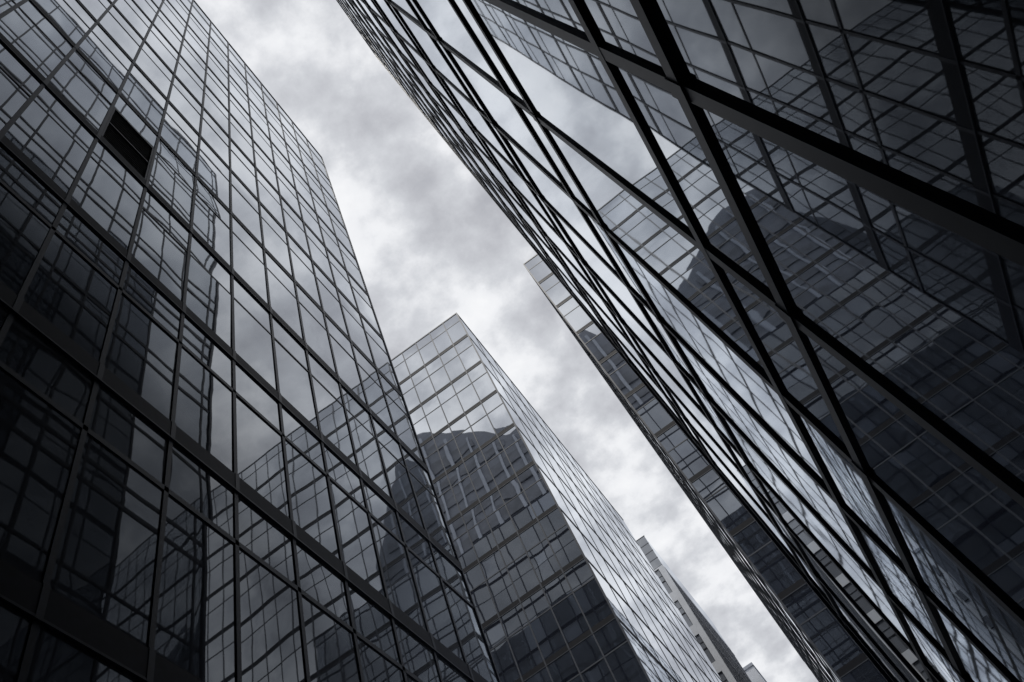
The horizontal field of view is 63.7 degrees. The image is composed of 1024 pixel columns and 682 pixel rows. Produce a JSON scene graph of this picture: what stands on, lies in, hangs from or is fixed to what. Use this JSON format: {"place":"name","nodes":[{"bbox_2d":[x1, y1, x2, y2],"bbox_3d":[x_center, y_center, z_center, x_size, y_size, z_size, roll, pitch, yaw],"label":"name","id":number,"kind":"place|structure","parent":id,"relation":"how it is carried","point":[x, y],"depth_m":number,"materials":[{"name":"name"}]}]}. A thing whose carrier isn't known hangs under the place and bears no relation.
{"place":"outdoors","nodes":[
{"label":"outdoors","id":0,"kind":"place"},
{"bbox_2d":[0,0,500,681],"bbox_3d":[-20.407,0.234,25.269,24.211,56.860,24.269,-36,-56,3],"label":"glass tower","id":1,"kind":"structure","parent":0,"point":[212,464],"depth_m":15.79,"materials":[{"name":"grey glass"}]},
{"bbox_2d":[195,0,817,681],"label":"sky","id":2,"kind":"structure","parent":0,"point":[430,244],"materials":[{"name":"white"}]},
{"bbox_2d":[392,312,722,681],"bbox_3d":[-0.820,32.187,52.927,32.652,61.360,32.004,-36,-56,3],"label":"glass tower","id":3,"kind":"structure","parent":0,"point":[564,582],"depth_m":50.97,"materials":[{"name":"grey glass"}]},
{"bbox_2d":[336,0,1023,681],"bbox_3d":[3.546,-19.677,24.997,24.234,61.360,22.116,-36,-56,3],"label":"glass tower","id":4,"kind":"structure","parent":0,"point":[776,246],"depth_m":4.21,"materials":[{"name":"grey glass"}]},
{"bbox_2d":[636,536,750,681],"bbox_3d":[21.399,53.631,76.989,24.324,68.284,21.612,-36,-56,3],"label":"stone building","id":5,"kind":"structure","parent":0,"point":[722,658],"depth_m":91.74,"materials":[{"name":"grey stone"}]},
{"bbox_2d":[655,569,671,593],"bbox_3d":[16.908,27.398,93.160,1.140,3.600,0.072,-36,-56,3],"label":"window","id":6,"kind":"structure","parent":5,"relation":"in","point":[657,572],"depth_m":93.10,"materials":[{"name":"grey glass"}]},
{"bbox_2d":[674,600,692,626],"bbox_3d":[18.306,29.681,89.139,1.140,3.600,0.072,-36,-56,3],"label":"window","id":7,"kind":"structure","parent":5,"relation":"in","point":[681,610],"depth_m":89.10,"materials":[{"name":"grey glass"}]},
{"bbox_2d":[695,634,714,663],"bbox_3d":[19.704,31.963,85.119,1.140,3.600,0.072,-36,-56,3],"label":"window","id":8,"kind":"structure","parent":5,"relation":"in","point":[699,639],"depth_m":85.07,"materials":[{"name":"grey glass"}]},
{"bbox_2d":[718,671,727,681],"bbox_3d":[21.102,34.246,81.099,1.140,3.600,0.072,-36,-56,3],"label":"window","id":9,"kind":"structure","parent":5,"relation":"in","point":[721,675],"depth_m":82.10,"materials":[{"name":"black glass"}]},
{"bbox_2d":[523,254,886,681],"bbox_3d":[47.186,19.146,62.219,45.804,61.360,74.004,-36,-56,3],"label":"glass tower","id":10,"kind":"structure","parent":0,"point":[824,644],"depth_m":44.90,"materials":[{"name":"grey glass"}]},
{"bbox_2d":[743,662,766,681],"bbox_3d":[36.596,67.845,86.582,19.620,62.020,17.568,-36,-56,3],"label":"stone building","id":11,"kind":"structure","parent":0,"point":[753,673],"depth_m":106.31,"materials":[{"name":"grey stone"}]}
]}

